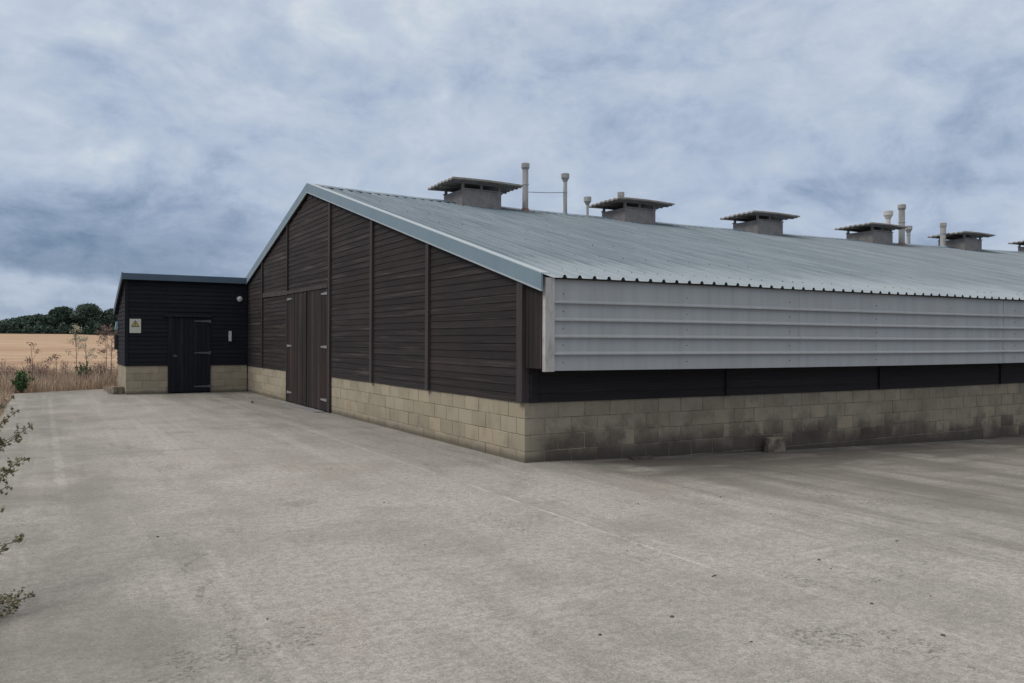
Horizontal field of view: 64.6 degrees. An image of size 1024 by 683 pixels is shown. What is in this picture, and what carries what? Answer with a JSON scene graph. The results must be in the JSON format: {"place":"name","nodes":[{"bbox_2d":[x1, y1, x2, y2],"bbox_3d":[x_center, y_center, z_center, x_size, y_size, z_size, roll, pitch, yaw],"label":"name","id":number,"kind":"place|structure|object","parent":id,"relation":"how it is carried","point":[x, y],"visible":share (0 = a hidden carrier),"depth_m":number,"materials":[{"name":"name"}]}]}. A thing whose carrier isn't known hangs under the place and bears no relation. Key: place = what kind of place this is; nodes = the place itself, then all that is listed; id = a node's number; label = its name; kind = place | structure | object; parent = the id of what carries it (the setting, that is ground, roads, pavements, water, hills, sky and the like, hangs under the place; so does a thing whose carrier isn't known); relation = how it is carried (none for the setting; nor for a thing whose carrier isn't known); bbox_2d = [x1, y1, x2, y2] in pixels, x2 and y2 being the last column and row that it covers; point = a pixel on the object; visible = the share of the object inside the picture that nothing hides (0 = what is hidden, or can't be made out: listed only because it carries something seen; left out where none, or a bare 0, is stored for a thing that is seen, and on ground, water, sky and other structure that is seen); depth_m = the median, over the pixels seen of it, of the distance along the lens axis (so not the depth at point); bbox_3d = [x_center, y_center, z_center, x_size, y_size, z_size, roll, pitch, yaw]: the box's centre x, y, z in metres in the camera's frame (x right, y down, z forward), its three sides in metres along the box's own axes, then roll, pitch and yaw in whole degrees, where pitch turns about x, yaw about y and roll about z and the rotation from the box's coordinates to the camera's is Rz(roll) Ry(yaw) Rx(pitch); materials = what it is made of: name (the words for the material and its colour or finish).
{"place":"outdoors","nodes":[
{"label":"outdoors","id":0,"kind":"place"},
{"bbox_2d":[0,334,116,392],"bbox_3d":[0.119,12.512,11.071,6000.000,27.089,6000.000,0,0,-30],"label":"ground","id":1,"kind":"structure","parent":0,"point":[17,348],"depth_m":83.05,"materials":[{"name":"beige plant"}]},
{"bbox_2d":[0,317,27,331],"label":"broadleaf tree","id":2,"kind":"object","parent":1,"relation":"on","point":[21,322],"visible":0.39,"depth_m":218.46,"materials":[{"name":"green plant"}]},
{"bbox_2d":[0,395,35,617],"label":"shrub","id":3,"kind":"object","parent":1,"relation":"on","point":[13,601],"visible":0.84,"depth_m":5.41,"materials":[{"name":"green plant"}]},
{"bbox_2d":[12,370,33,392],"bbox_3d":[-14.997,1.237,24.678,0.707,0.764,0.583,0,0,18],"label":"green weed","id":4,"kind":"object","parent":1,"relation":"on","point":[21,382],"visible":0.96,"depth_m":24.67,"materials":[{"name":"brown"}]},
{"bbox_2d":[17,315,32,319],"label":"broadleaf tree","id":5,"kind":"object","parent":1,"relation":"on","point":[27,317],"visible":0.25,"depth_m":224.72,"materials":[{"name":"green plant"}]},
{"bbox_2d":[24,342,40,377],"bbox_3d":[-16.041,0.823,27.130,0.531,1.689,0.369,0,0,-30],"label":"tall weed","id":6,"kind":"object","parent":1,"relation":"on","point":[29,359],"visible":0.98,"depth_m":27.11,"materials":[{"name":"brown plant"}]},
{"bbox_2d":[27,313,42,328],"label":"broadleaf tree","id":7,"kind":"object","parent":1,"relation":"on","point":[33,320],"visible":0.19,"depth_m":224.22,"materials":[{"name":"green plant"}]},
{"bbox_2d":[37,314,55,329],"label":"broadleaf tree","id":8,"kind":"object","parent":1,"relation":"on","point":[43,319],"visible":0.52,"depth_m":221.96,"materials":[{"name":"green plant"}]},
{"bbox_2d":[44,354,60,378],"bbox_3d":[-15.813,1.046,27.948,0.470,1.242,0.581,0,0,11],"label":"tall weed","id":9,"kind":"object","parent":1,"relation":"on","point":[50,359],"visible":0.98,"depth_m":27.87,"materials":[{"name":"brown plant"}]},
{"bbox_2d":[0,320,117,334],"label":"field hedge","id":10,"kind":"object","parent":1,"relation":"on","point":[13,328],"visible":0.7,"depth_m":212.64,"materials":[{"name":"green plant"}]},
{"bbox_2d":[47,306,74,328],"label":"broadleaf tree","id":11,"kind":"object","parent":1,"relation":"on","point":[57,316],"visible":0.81,"depth_m":220.82,"materials":[{"name":"green plant"}]},
{"bbox_2d":[65,325,86,370],"bbox_3d":[-15.646,0.509,29.032,0.608,2.315,0.696,0,0,38],"label":"tall weed","id":12,"kind":"object","parent":1,"relation":"on","point":[76,335],"visible":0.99,"depth_m":29.05,"materials":[{"name":"brown plant"}]},
{"bbox_2d":[74,362,93,378],"bbox_3d":[-15.412,1.159,29.166,0.679,0.903,0.556,0,0,-30],"label":"green weed","id":13,"kind":"object","parent":1,"relation":"on","point":[83,369],"visible":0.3,"depth_m":29.14,"materials":[{"name":"brown"}]},
{"bbox_2d":[73,335,96,363],"bbox_3d":[-15.600,0.718,29.577,0.783,1.896,0.669,0,0,-18],"label":"tall weed","id":14,"kind":"object","parent":1,"relation":"on","point":[86,356],"visible":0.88,"depth_m":29.63,"materials":[{"name":"brown plant"}]},
{"bbox_2d":[70,303,104,329],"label":"broadleaf tree","id":15,"kind":"object","parent":1,"relation":"on","point":[90,315],"visible":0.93,"depth_m":221.44,"materials":[{"name":"green plant"}]},
{"bbox_2d":[94,323,113,369],"bbox_3d":[-14.376,0.499,28.496,0.613,2.347,0.695,0,0,-10],"label":"tall weed","id":16,"kind":"object","parent":1,"relation":"on","point":[105,337],"visible":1,"depth_m":28.52,"materials":[{"name":"brown plant"}]},
{"bbox_2d":[99,329,116,364],"bbox_3d":[-14.605,0.592,29.530,0.877,2.157,0.698,0,0,9],"label":"tall weed","id":17,"kind":"object","parent":1,"relation":"on","point":[111,338],"visible":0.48,"depth_m":29.56,"materials":[{"name":"brown plant"}]},
{"bbox_2d":[102,308,117,330],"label":"broadleaf tree","id":18,"kind":"object","parent":1,"relation":"on","point":[110,319],"visible":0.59,"depth_m":223.08,"materials":[{"name":"green plant"}]},
{"bbox_2d":[0,355,117,421],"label":"dry grass","id":19,"kind":"structure","parent":0,"point":[64,382],"depth_m":26.97,"materials":[{"name":"beige plant"}]},
{"bbox_2d":[0,389,1023,682],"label":"yard","id":20,"kind":"structure","parent":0,"point":[186,537],"depth_m":6.27,"materials":[{"name":"concrete"}]},
{"bbox_2d":[109,386,123,393],"bbox_3d":[-11.911,1.468,24.415,0.311,0.226,0.414,0,0,-44],"label":"loose block","id":21,"kind":"object","parent":20,"relation":"on","point":[116,390],"depth_m":24.29,"materials":[{"name":"beige concrete"}]},
{"bbox_2d":[113,272,246,394],"bbox_3d":[-10.730,0.264,26.170,3.640,4.640,3.140,0,0,-30],"label":"lean to annex","id":22,"kind":"object","parent":20,"relation":"on","point":[180,343],"visible":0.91,"depth_m":24.90,"materials":[{"name":"wood"}]},
{"bbox_2d":[114,335,117,349],"bbox_3d":[-12.837,0.024,26.275,0.100,0.480,0.180,0,0,-30],"label":"meter box","id":23,"kind":"object","parent":22,"relation":"attached to","point":[115,342],"visible":1,"depth_m":26.20,"materials":[{"name":"grey"}]},
{"bbox_2d":[130,319,140,332],"bbox_3d":[-11.239,-0.466,24.184,0.310,0.420,0.018,0,0,-30],"label":"warning sign","id":24,"kind":"object","parent":22,"relation":"attached to","point":[135,325],"visible":1,"depth_m":24.19,"materials":[{"name":"grey"}]},
{"bbox_2d":[170,317,210,391],"bbox_3d":[-9.884,0.404,24.965,1.157,2.270,0.095,0,0,-30],"label":"door","id":25,"kind":"structure","parent":22,"relation":"in","point":[189,336],"depth_m":24.97,"materials":[{"name":"wood"}]},
{"bbox_2d":[229,331,231,340],"bbox_3d":[-8.876,-0.167,25.529,0.090,0.320,0.068,0,0,-30],"label":"wall switch box","id":26,"kind":"object","parent":22,"relation":"attached to","point":[230,335],"visible":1,"depth_m":25.51,"materials":[{"name":"white plastic"}]},
{"bbox_2d":[245,162,1023,462],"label":"poultry shed","id":27,"kind":"structure","parent":20,"relation":"on","point":[471,313],"depth_m":14.34,"materials":[{"name":"metal"}]},
{"bbox_2d":[287,292,304,404],"bbox_3d":[-5.512,0.176,20.758,0.052,2.819,1.774,0,0,-30],"label":"door","id":28,"kind":"structure","parent":27,"relation":"in","point":[295,302],"depth_m":20.81,"materials":[{"name":"wood"}]},
{"bbox_2d":[304,288,327,410],"bbox_3d":[-4.650,0.198,19.260,0.065,2.850,1.757,0,0,-30],"label":"door","id":29,"kind":"structure","parent":27,"relation":"in","point":[316,301],"depth_m":19.24,"materials":[{"name":"wood"}]},
{"bbox_2d":[629,455,653,459],"bbox_3d":[1.893,1.705,11.871,0.400,0.035,0.100,0,0,-34],"label":"timber offcut","id":30,"kind":"object","parent":20,"relation":"on","point":[641,457],"visible":1,"depth_m":11.83,"materials":[{"name":"grey wood"}]},
{"bbox_2d":[764,436,786,452],"bbox_3d":[4.320,1.693,13.307,0.430,0.249,0.107,0,10,-32],"label":"loose block","id":31,"kind":"object","parent":20,"relation":"on","point":[776,444],"depth_m":13.24,"materials":[{"name":"grey concrete"}]},
{"bbox_2d":[0,0,1023,319],"label":"sky","id":32,"kind":"structure","parent":0,"point":[167,137],"materials":[{"name":"blue"}]}
]}

